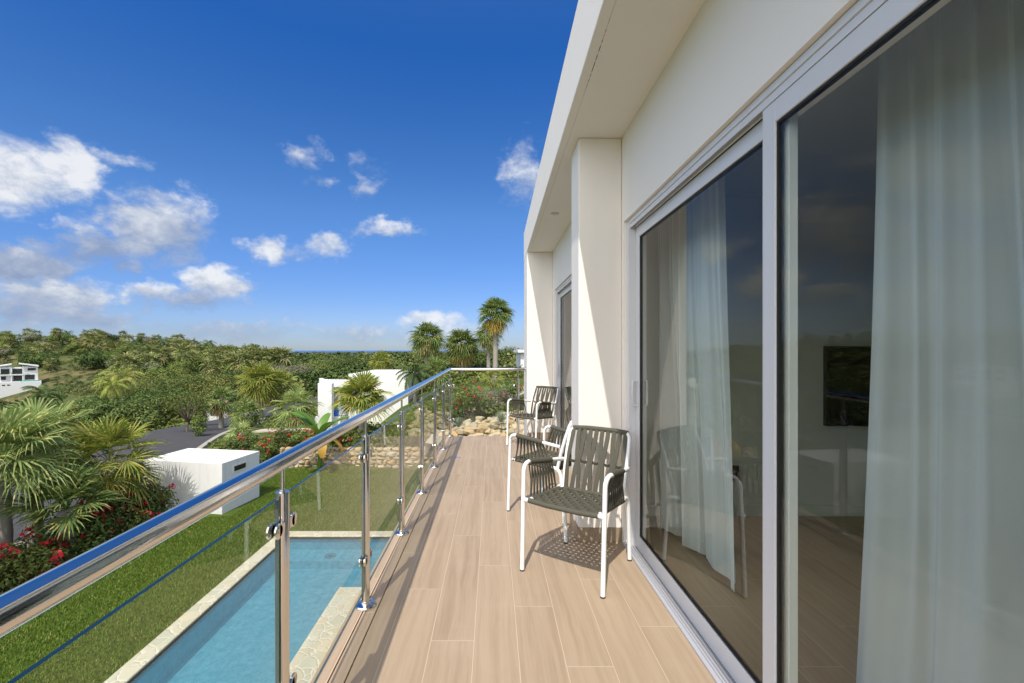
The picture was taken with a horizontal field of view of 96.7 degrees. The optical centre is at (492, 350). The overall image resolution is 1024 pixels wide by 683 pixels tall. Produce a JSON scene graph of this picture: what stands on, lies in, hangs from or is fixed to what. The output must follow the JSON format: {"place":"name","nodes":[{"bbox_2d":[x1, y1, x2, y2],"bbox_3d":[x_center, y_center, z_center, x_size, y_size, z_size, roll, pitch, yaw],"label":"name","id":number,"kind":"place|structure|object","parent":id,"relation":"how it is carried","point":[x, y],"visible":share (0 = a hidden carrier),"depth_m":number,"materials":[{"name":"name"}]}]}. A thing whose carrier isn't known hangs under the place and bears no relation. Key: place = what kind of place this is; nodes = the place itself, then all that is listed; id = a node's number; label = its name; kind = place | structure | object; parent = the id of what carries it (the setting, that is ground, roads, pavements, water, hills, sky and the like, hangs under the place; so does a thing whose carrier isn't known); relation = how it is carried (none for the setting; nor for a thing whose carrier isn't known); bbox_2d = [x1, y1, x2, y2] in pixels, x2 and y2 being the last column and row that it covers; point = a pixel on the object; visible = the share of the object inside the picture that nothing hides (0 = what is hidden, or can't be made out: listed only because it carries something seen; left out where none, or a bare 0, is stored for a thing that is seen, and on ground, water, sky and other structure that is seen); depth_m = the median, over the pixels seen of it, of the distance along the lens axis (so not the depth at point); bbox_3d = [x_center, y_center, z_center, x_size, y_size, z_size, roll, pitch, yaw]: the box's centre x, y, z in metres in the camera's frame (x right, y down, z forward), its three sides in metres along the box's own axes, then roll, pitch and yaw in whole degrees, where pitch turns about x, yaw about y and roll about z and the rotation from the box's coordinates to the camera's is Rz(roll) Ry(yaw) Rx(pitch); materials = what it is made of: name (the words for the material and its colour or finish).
{"place":"outdoors","nodes":[
{"label":"outdoors","id":0,"kind":"place"},
{"bbox_2d":[12,394,337,542],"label":"road","id":1,"kind":"structure","parent":0,"point":[177,438],"depth_m":24.76,"materials":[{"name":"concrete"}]},
{"bbox_2d":[14,420,270,550],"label":"kerb","id":2,"kind":"structure","parent":1,"relation":"on","point":[204,445],"depth_m":24.39,"materials":[{"name":"concrete"}]},
{"bbox_2d":[0,469,425,682],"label":"lawn","id":3,"kind":"structure","parent":0,"point":[228,513],"depth_m":8.46,"materials":[{"name":"green plant"}]},
{"bbox_2d":[103,531,392,682],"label":"swimming pool","id":4,"kind":"structure","parent":3,"relation":"in","point":[223,631],"depth_m":8.07,"materials":[{"name":"liquid"}]},
{"bbox_2d":[290,410,349,471],"bbox_3d":[-6.454,3.423,16.995,2.041,2.441,1.716,0,0,-30],"label":"banana plant","id":5,"kind":"object","parent":3,"relation":"on","point":[324,424],"visible":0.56,"depth_m":16.88,"materials":[{"name":"green plant"}]},
{"bbox_2d":[524,0,950,682],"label":"house","id":6,"kind":"structure","parent":3,"relation":"on","point":[664,110],"depth_m":2.87,"materials":[{"name":"paint"}]},
{"bbox_2d":[557,283,571,441],"bbox_3d":[1.001,0.252,6.015,0.111,2.193,1.430,0,0,0],"label":"sliding door","id":7,"kind":"structure","parent":6,"relation":"in","point":[567,290],"depth_m":6.66,"materials":[{"name":"white metal"}]},
{"bbox_2d":[632,112,797,682],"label":"sliding door","id":8,"kind":"structure","parent":6,"relation":"in","point":[739,670],"depth_m":1.68,"materials":[{"name":"white metal"}]},
{"bbox_2d":[823,346,870,425],"bbox_3d":[3.250,0.290,3.713,1.080,0.650,0.045,0,0,0],"label":"television","id":9,"kind":"object","parent":6,"relation":"attached to","point":[846,382],"visible":0.43,"depth_m":3.69,"materials":[{"name":"black glass"}]},
{"bbox_2d":[763,0,940,682],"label":"sliding door","id":10,"kind":"structure","parent":6,"relation":"in","point":[893,16],"depth_m":1.53,"materials":[{"name":"white metal"}]},
{"bbox_3d":[1.330,-1.220,1.350,0.024,0.024,4.500,0,0,0],"label":"curtain rail","id":11,"kind":"object","parent":6,"relation":"attached to","visible":0},
{"bbox_2d":[658,176,735,590],"bbox_3d":[1.340,0.035,3.039,0.195,2.550,1.141,0,0,0],"label":"curtain","id":12,"kind":"object","parent":11,"relation":"hanging from","point":[696,480],"visible":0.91,"depth_m":2.97,"materials":[{"name":"white fabric"}]},
{"bbox_2d":[856,0,1023,682],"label":"curtain","id":13,"kind":"object","parent":11,"relation":"hanging from","point":[942,591],"visible":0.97,"depth_m":1.31,"materials":[{"name":"white fabric"}]},
{"bbox_2d":[219,430,251,439],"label":"verge lawn","id":14,"kind":"structure","parent":0,"point":[233,433],"depth_m":25.61,"materials":[{"name":"green plant"}]},
{"bbox_2d":[203,386,237,427],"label":"fan palm","id":15,"kind":"object","parent":14,"relation":"on","point":[220,406],"visible":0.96,"depth_m":30.70,"materials":[{"name":"green plant"}]},
{"bbox_2d":[0,342,523,589],"bbox_3d":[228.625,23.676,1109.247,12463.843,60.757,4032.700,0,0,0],"label":"terrain","id":16,"kind":"structure","parent":0,"point":[45,377],"depth_m":34.56,"materials":[{"name":"green plant"}]},
{"bbox_2d":[0,363,40,397],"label":"hillside house","id":17,"kind":"structure","parent":16,"relation":"on","point":[13,380],"depth_m":152.69,"materials":[{"name":"white paint"}]},
{"bbox_2d":[0,532,70,593],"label":"flowering bush","id":18,"kind":"object","parent":16,"relation":"on","point":[30,563],"visible":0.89,"depth_m":8.65,"materials":[{"name":"green plant"}]},
{"bbox_2d":[30,342,48,355],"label":"hill palm","id":19,"kind":"object","parent":16,"relation":"on","point":[38,346],"visible":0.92,"depth_m":195.56,"materials":[{"name":"green plant"}]},
{"bbox_2d":[14,384,67,409],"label":"feather palm","id":20,"kind":"object","parent":16,"relation":"on","point":[37,395],"visible":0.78,"depth_m":45.75,"materials":[{"name":"green plant"}]},
{"bbox_2d":[25,352,60,366],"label":"hill tree","id":21,"kind":"object","parent":16,"relation":"on","point":[37,358],"visible":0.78,"depth_m":182.80,"materials":[{"name":"green plant"}]},
{"bbox_2d":[0,404,90,572],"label":"fan palm","id":22,"kind":"object","parent":16,"relation":"on","point":[32,430],"visible":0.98,"depth_m":9.23,"materials":[{"name":"green plant"}]},
{"bbox_2d":[0,397,117,550],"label":"fan palm","id":23,"kind":"object","parent":16,"relation":"on","point":[73,418],"visible":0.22,"depth_m":11.06,"materials":[{"name":"green plant"}]},
{"bbox_2d":[0,457,132,560],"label":"fan palm","id":24,"kind":"object","parent":16,"relation":"on","point":[67,515],"visible":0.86,"depth_m":9.38,"materials":[{"name":"green plant"}]},
{"bbox_2d":[63,342,81,353],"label":"hill tree","id":25,"kind":"object","parent":16,"relation":"on","point":[72,347],"visible":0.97,"depth_m":207.25,"materials":[{"name":"green plant"}]},
{"bbox_2d":[22,499,125,565],"bbox_3d":[-9.002,4.069,9.822,1.665,1.413,1.610,0,0,-42],"label":"flowering bush","id":26,"kind":"object","parent":16,"relation":"on","point":[94,531],"visible":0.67,"depth_m":9.69,"materials":[{"name":"green plant"}]},
{"bbox_2d":[74,349,115,369],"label":"hill tree","id":27,"kind":"object","parent":16,"relation":"on","point":[95,359],"visible":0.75,"depth_m":168.83,"materials":[{"name":"green plant"}]},
{"bbox_2d":[75,394,129,426],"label":"broadleaf tree","id":28,"kind":"object","parent":16,"relation":"on","point":[101,405],"visible":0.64,"depth_m":39.12,"materials":[{"name":"green plant"}]},
{"bbox_2d":[40,415,172,540],"bbox_3d":[-9.363,3.336,11.146,2.612,3.505,2.612,0,0,-7],"label":"fan palm","id":29,"kind":"object","parent":16,"relation":"on","point":[99,436],"visible":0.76,"depth_m":11.01,"materials":[{"name":"green plant"}]},
{"bbox_2d":[91,366,121,386],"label":"hill tree","id":30,"kind":"object","parent":16,"relation":"on","point":[107,369],"visible":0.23,"depth_m":98.02,"materials":[{"name":"green plant"}]},
{"bbox_2d":[90,376,132,400],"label":"feather palm","id":31,"kind":"object","parent":16,"relation":"on","point":[112,388],"visible":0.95,"depth_m":46.68,"materials":[{"name":"green plant"}]},
{"bbox_2d":[73,386,151,404],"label":"broadleaf tree","id":32,"kind":"object","parent":16,"relation":"on","point":[95,396],"visible":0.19,"depth_m":51.13,"materials":[{"name":"green plant"}]},
{"bbox_2d":[80,486,154,539],"bbox_3d":[-8.911,4.025,10.722,1.482,1.500,1.730,0,0,-44],"label":"flowering bush","id":33,"kind":"object","parent":16,"relation":"on","point":[128,508],"visible":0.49,"depth_m":10.74,"materials":[{"name":"green plant"}]},
{"bbox_2d":[97,368,145,401],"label":"feather palm","id":34,"kind":"object","parent":16,"relation":"on","point":[124,372],"visible":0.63,"depth_m":49.88,"materials":[{"name":"green plant"}]},
{"bbox_2d":[107,351,146,370],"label":"hill palm","id":35,"kind":"object","parent":16,"relation":"on","point":[127,357],"visible":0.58,"depth_m":102.94,"materials":[{"name":"green plant"}]},
{"bbox_2d":[98,393,168,429],"bbox_3d":[-28.137,5.321,35.843,5.095,3.668,4.181,0,0,26],"label":"broadleaf tree","id":36,"kind":"object","parent":16,"relation":"on","point":[135,410],"visible":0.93,"depth_m":35.25,"materials":[{"name":"green plant"}]},
{"bbox_2d":[91,365,188,397],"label":"broadleaf tree","id":37,"kind":"object","parent":16,"relation":"on","point":[150,376],"visible":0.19,"depth_m":60.51,"materials":[{"name":"green plant"}]},
{"bbox_2d":[136,351,161,365],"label":"hill palm","id":38,"kind":"object","parent":16,"relation":"on","point":[151,355],"visible":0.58,"depth_m":123.44,"materials":[{"name":"green plant"}]},
{"bbox_2d":[120,479,178,522],"bbox_3d":[-8.980,4.011,11.807,1.340,1.527,1.226,0,0,-29],"label":"flowering bush","id":39,"kind":"object","parent":16,"relation":"on","point":[157,507],"visible":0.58,"depth_m":11.74,"materials":[{"name":"green plant"}]},
{"bbox_2d":[122,386,194,401],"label":"broadleaf tree","id":40,"kind":"object","parent":16,"relation":"on","point":[154,394],"visible":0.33,"depth_m":46.29,"materials":[{"name":"green plant"}]},
{"bbox_2d":[148,344,173,365],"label":"hill palm","id":41,"kind":"object","parent":16,"relation":"on","point":[164,357],"visible":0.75,"depth_m":131.96,"materials":[{"name":"green plant"}]},
{"bbox_2d":[146,364,175,380],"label":"hill tree","id":42,"kind":"object","parent":16,"relation":"on","point":[161,368],"visible":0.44,"depth_m":99.31,"materials":[{"name":"green plant"}]},
{"bbox_2d":[131,369,208,395],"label":"broadleaf tree","id":43,"kind":"object","parent":16,"relation":"on","point":[174,382],"visible":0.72,"depth_m":56.99,"materials":[{"name":"green plant"}]},
{"bbox_2d":[147,393,197,420],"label":"broadleaf tree","id":44,"kind":"object","parent":16,"relation":"on","point":[168,408],"visible":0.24,"depth_m":39.36,"materials":[{"name":"green plant"}]},
{"bbox_2d":[170,344,194,361],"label":"hill palm","id":45,"kind":"object","parent":16,"relation":"on","point":[188,347],"visible":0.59,"depth_m":139.50,"materials":[{"name":"green plant"}]},
{"bbox_2d":[156,388,211,431],"bbox_3d":[-19.119,4.101,28.488,3.207,3.731,2.765,0,0,25],"label":"young tree","id":46,"kind":"object","parent":16,"relation":"on","point":[187,419],"visible":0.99,"depth_m":28.31,"materials":[{"name":"green plant"}]},
{"bbox_2d":[167,359,200,373],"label":"hill tree","id":47,"kind":"object","parent":16,"relation":"on","point":[186,364],"visible":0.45,"depth_m":117.30,"materials":[{"name":"green plant"}]},
{"bbox_2d":[189,414,207,435],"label":"garden shrub","id":48,"kind":"object","parent":16,"relation":"on","point":[198,431],"visible":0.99,"depth_m":26.37,"materials":[{"name":"green plant"}]},
{"bbox_2d":[144,448,258,513],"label":"utility block","id":49,"kind":"structure","parent":16,"relation":"on","point":[193,472],"depth_m":12.77,"materials":[{"name":"white paint"}]},
{"bbox_2d":[188,399,214,423],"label":"young tree","id":50,"kind":"object","parent":16,"relation":"on","point":[205,409],"visible":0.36,"depth_m":32.79,"materials":[{"name":"green plant"}]},
{"bbox_2d":[165,370,239,399],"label":"broadleaf tree","id":51,"kind":"object","parent":16,"relation":"on","point":[212,385],"visible":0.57,"depth_m":59.55,"materials":[{"name":"green plant"}]},
{"bbox_2d":[201,356,223,376],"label":"hill palm","id":52,"kind":"object","parent":16,"relation":"on","point":[210,369],"visible":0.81,"depth_m":95.64,"materials":[{"name":"green plant"}]},
{"bbox_2d":[203,368,259,386],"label":"broadleaf tree","id":53,"kind":"object","parent":16,"relation":"on","point":[240,372],"visible":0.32,"depth_m":64.79,"materials":[{"name":"green plant"}]},
{"bbox_2d":[225,349,253,370],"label":"hill palm","id":54,"kind":"object","parent":16,"relation":"on","point":[235,365],"visible":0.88,"depth_m":98.18,"materials":[{"name":"green plant"}]},
{"bbox_2d":[222,420,257,443],"bbox_3d":[-12.149,4.215,21.985,1.602,1.698,1.587,0,0,35],"label":"shrub","id":55,"kind":"object","parent":16,"relation":"on","point":[243,425],"visible":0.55,"depth_m":22.01,"materials":[{"name":"green plant"}]},
{"bbox_2d":[224,433,260,449],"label":"flowering bush","id":56,"kind":"object","parent":16,"relation":"on","point":[247,441],"visible":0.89,"depth_m":20.30,"materials":[{"name":"green plant"}]},
{"bbox_2d":[224,395,267,428],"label":"fan palm","id":57,"kind":"object","parent":16,"relation":"on","point":[246,416],"visible":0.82,"depth_m":29.86,"materials":[{"name":"green plant"}]},
{"bbox_2d":[244,348,274,366],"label":"hill palm","id":58,"kind":"object","parent":16,"relation":"on","point":[263,353],"visible":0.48,"depth_m":107.14,"materials":[{"name":"green plant"}]},
{"bbox_2d":[233,359,286,419],"bbox_3d":[-19.245,3.535,37.971,4.503,5.617,4.585,0,0,-44],"label":"fan palm","id":59,"kind":"object","parent":16,"relation":"on","point":[260,391],"visible":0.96,"depth_m":37.33,"materials":[{"name":"green plant"}]},
{"bbox_2d":[0,340,523,407],"bbox_3d":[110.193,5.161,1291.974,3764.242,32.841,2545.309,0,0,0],"label":"forest","id":60,"kind":"object","parent":16,"relation":"on","point":[308,380],"visible":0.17,"depth_m":96.88,"materials":[{"name":"green plant"}]},
{"bbox_2d":[247,443,276,462],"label":"flowering bush","id":61,"kind":"object","parent":16,"relation":"on","point":[264,455],"visible":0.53,"depth_m":18.81,"materials":[{"name":"green plant"}]},
{"bbox_2d":[11,365,523,479],"bbox_3d":[-33.951,5.641,39.310,83.070,9.040,43.893,0,0,0],"label":"ground cover","id":62,"kind":"object","parent":16,"relation":"on","point":[414,419],"visible":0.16,"depth_m":22.81,"materials":[{"name":"green plant"}]},
{"bbox_2d":[251,431,284,453],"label":"flowering bush","id":63,"kind":"object","parent":16,"relation":"on","point":[274,448],"visible":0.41,"depth_m":19.23,"materials":[{"name":"green plant"}]},
{"bbox_2d":[254,345,281,366],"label":"hill palm","id":64,"kind":"object","parent":16,"relation":"on","point":[271,350],"visible":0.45,"depth_m":110.08,"materials":[{"name":"green plant"}]},
{"bbox_2d":[267,346,294,366],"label":"hill palm","id":65,"kind":"object","parent":16,"relation":"on","point":[279,351],"visible":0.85,"depth_m":112.06,"materials":[{"name":"green plant"}]},
{"bbox_2d":[262,426,301,447],"bbox_3d":[-8.469,3.564,18.574,1.373,0.996,1.599,0,0,6],"label":"flowering bush","id":66,"kind":"object","parent":16,"relation":"on","point":[278,435],"visible":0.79,"depth_m":18.21,"materials":[{"name":"green plant"}]},
{"bbox_2d":[264,366,302,413],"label":"fan palm","id":67,"kind":"object","parent":16,"relation":"on","point":[286,377],"visible":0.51,"depth_m":39.75,"materials":[{"name":"green plant"}]},
{"bbox_2d":[268,359,315,375],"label":"broadleaf tree","id":68,"kind":"object","parent":16,"relation":"on","point":[281,367],"visible":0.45,"depth_m":74.36,"materials":[{"name":"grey plant"}]},
{"bbox_2d":[268,386,324,427],"bbox_3d":[-11.728,3.698,26.982,2.921,3.332,2.889,0,0,18],"label":"fan palm","id":69,"kind":"object","parent":16,"relation":"on","point":[294,397],"visible":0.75,"depth_m":26.61,"materials":[{"name":"green plant"}]},
{"bbox_2d":[288,428,316,444],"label":"flowering bush","id":70,"kind":"object","parent":16,"relation":"on","point":[306,433],"visible":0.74,"depth_m":18.13,"materials":[{"name":"green plant"}]},
{"bbox_2d":[294,355,340,370],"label":"broadleaf tree","id":71,"kind":"object","parent":16,"relation":"on","point":[321,364],"visible":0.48,"depth_m":80.05,"materials":[{"name":"green plant"}]},
{"bbox_2d":[322,353,360,367],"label":"broadleaf tree","id":72,"kind":"object","parent":16,"relation":"on","point":[347,359],"visible":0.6,"depth_m":89.50,"materials":[{"name":"green plant"}]},
{"bbox_2d":[337,430,358,444],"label":"flowering bush","id":73,"kind":"object","parent":16,"relation":"on","point":[346,436],"visible":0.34,"depth_m":18.51,"materials":[{"name":"green plant"}]},
{"bbox_2d":[280,446,432,467],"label":"stone wall","id":74,"kind":"structure","parent":16,"relation":"on","point":[387,457],"depth_m":17.47,"materials":[{"name":"stone"}]},
{"bbox_2d":[328,369,394,436],"bbox_3d":[-5.753,2.481,20.074,2.990,3.373,3.002,0,0,-16],"label":"fan palm","id":75,"kind":"object","parent":16,"relation":"on","point":[359,385],"visible":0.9,"depth_m":19.59,"materials":[{"name":"green plant"}]},
{"bbox_2d":[315,370,422,427],"bbox_3d":[-8.860,3.680,33.600,6.204,4.161,8.800,0,0,0],"label":"villa","id":76,"kind":"object","parent":16,"relation":"on","point":[326,386],"visible":0.41,"depth_m":31.00,"materials":[{"name":"white stucco"},{"name":"blue glass"}]},
{"bbox_2d":[366,350,393,370],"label":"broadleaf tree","id":77,"kind":"object","parent":16,"relation":"on","point":[375,363],"visible":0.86,"depth_m":45.65,"materials":[{"name":"green plant"}]},
{"bbox_2d":[395,363,434,404],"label":"feather palm","id":78,"kind":"object","parent":16,"relation":"on","point":[413,374],"visible":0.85,"depth_m":28.76,"materials":[{"name":"green plant"}]},
{"bbox_2d":[405,425,432,445],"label":"flowering bush","id":79,"kind":"object","parent":16,"relation":"on","point":[413,436],"visible":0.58,"depth_m":18.17,"materials":[{"name":"beige plant"}]},
{"bbox_2d":[406,321,446,391],"bbox_3d":[-5.067,0.618,35.990,3.427,5.979,3.444,0,0,32],"label":"fan palm","id":80,"kind":"object","parent":16,"relation":"on","point":[427,346],"visible":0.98,"depth_m":35.41,"materials":[{"name":"green plant"}]},
{"bbox_2d":[418,355,458,392],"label":"fan palm","id":81,"kind":"object","parent":16,"relation":"on","point":[437,363],"visible":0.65,"depth_m":29.75,"materials":[{"name":"green plant"}]},
{"bbox_2d":[451,400,465,426],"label":"flowering bush","id":82,"kind":"object","parent":16,"relation":"on","point":[457,408],"visible":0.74,"depth_m":16.87,"materials":[{"name":"green plant"}]},
{"bbox_2d":[443,328,481,373],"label":"fan palm","id":83,"kind":"object","parent":16,"relation":"on","point":[461,353],"visible":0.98,"depth_m":37.37,"materials":[{"name":"green plant"}]},
{"bbox_2d":[451,378,484,418],"bbox_3d":[-0.965,1.932,17.619,1.306,1.877,1.298,0,0,6],"label":"flowering bush","id":84,"kind":"object","parent":16,"relation":"on","point":[472,394],"visible":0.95,"depth_m":17.42,"materials":[{"name":"green plant"}]},
{"bbox_2d":[455,350,502,367],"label":"broadleaf tree","id":85,"kind":"object","parent":16,"relation":"on","point":[483,358],"visible":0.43,"depth_m":58.77,"materials":[{"name":"green plant"}]},
{"bbox_2d":[466,393,494,415],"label":"flowering bush","id":86,"kind":"object","parent":16,"relation":"on","point":[479,404],"visible":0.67,"depth_m":18.02,"materials":[{"name":"green plant"}]},
{"bbox_2d":[473,321,502,379],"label":"fan palm","id":87,"kind":"object","parent":16,"relation":"on","point":[486,341],"visible":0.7,"depth_m":35.73,"materials":[{"name":"green plant"}]},
{"bbox_2d":[477,387,503,407],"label":"flowering bush","id":88,"kind":"object","parent":16,"relation":"on","point":[493,395],"visible":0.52,"depth_m":18.92,"materials":[{"name":"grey plant"}]},
{"bbox_2d":[480,366,504,392],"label":"fan palm","id":89,"kind":"object","parent":16,"relation":"on","point":[491,382],"visible":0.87,"depth_m":22.35,"materials":[{"name":"green plant"}]},
{"bbox_2d":[495,388,514,401],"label":"flowering bush","id":90,"kind":"object","parent":16,"relation":"on","point":[507,395],"visible":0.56,"depth_m":19.82,"materials":[{"name":"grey plant"}]},
{"bbox_2d":[503,378,523,397],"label":"flowering bush","id":91,"kind":"object","parent":16,"relation":"on","point":[508,384],"visible":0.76,"depth_m":20.33,"materials":[{"name":"green plant"}]},
{"bbox_2d":[513,350,523,367],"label":"neighbour house","id":92,"kind":"structure","parent":16,"relation":"on","point":[519,357],"depth_m":42.06,"materials":[{"name":"white paint"}]},
{"bbox_2d":[0,0,577,350],"label":"sky","id":93,"kind":"structure","parent":0,"point":[296,175],"materials":[{"name":"blue"}]},
{"bbox_2d":[288,351,448,352],"bbox_3d":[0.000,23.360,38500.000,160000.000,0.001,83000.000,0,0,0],"label":"sea","id":94,"kind":"structure","parent":0,"point":[347,351],"depth_m":10303.74,"materials":[{"name":"blue liquid"}]},
{"bbox_2d":[425,384,523,455],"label":"hillside path","id":95,"kind":"structure","parent":0,"point":[428,444],"depth_m":17.51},
{"bbox_2d":[456,380,523,409],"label":"lawn","id":96,"kind":"structure","parent":0,"point":[521,383],"depth_m":27.11,"materials":[{"name":"green plant"}]},
{"bbox_2d":[477,296,515,382],"bbox_3d":[0.237,-0.530,30.431,2.781,6.208,2.815,0,0,-21],"label":"fan palm","id":97,"kind":"object","parent":96,"relation":"on","point":[495,323],"visible":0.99,"depth_m":30.09,"materials":[{"name":"green plant"}]},
{"bbox_2d":[345,436,715,682],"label":"floor","id":98,"kind":"structure","parent":0,"point":[465,599],"depth_m":2.45,"materials":[{"name":"brown wood"}]},
{"bbox_2d":[0,367,525,682],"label":"balcony railing","id":99,"kind":"object","parent":98,"relation":"on","point":[26,601],"visible":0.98,"depth_m":1.42,"materials":[{"name":"silver metal"}]},
{"bbox_2d":[310,436,453,682],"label":"floor border","id":100,"kind":"object","parent":98,"relation":"attached to","point":[339,663],"visible":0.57,"depth_m":2.49,"materials":[{"name":"stone"}]},
{"bbox_2d":[506,386,558,449],"bbox_3d":[0.600,0.944,6.525,0.582,0.833,0.625,0,0,45],"label":"armchair","id":101,"kind":"object","parent":98,"relation":"on","point":[540,412],"visible":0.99,"depth_m":6.56,"materials":[{"name":"black plastic"}]},
{"bbox_2d":[507,419,571,520],"bbox_3d":[0.528,0.944,3.877,0.625,0.833,0.582,0,0,39],"label":"armchair","id":102,"kind":"object","parent":98,"relation":"on","point":[537,442],"visible":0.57,"depth_m":3.81,"materials":[{"name":"black plastic"}]},
{"bbox_2d":[520,425,631,598],"bbox_3d":[0.569,0.944,2.901,0.582,0.833,0.625,0,0,36],"label":"armchair","id":103,"kind":"object","parent":98,"relation":"on","point":[613,482],"visible":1,"depth_m":2.94,"materials":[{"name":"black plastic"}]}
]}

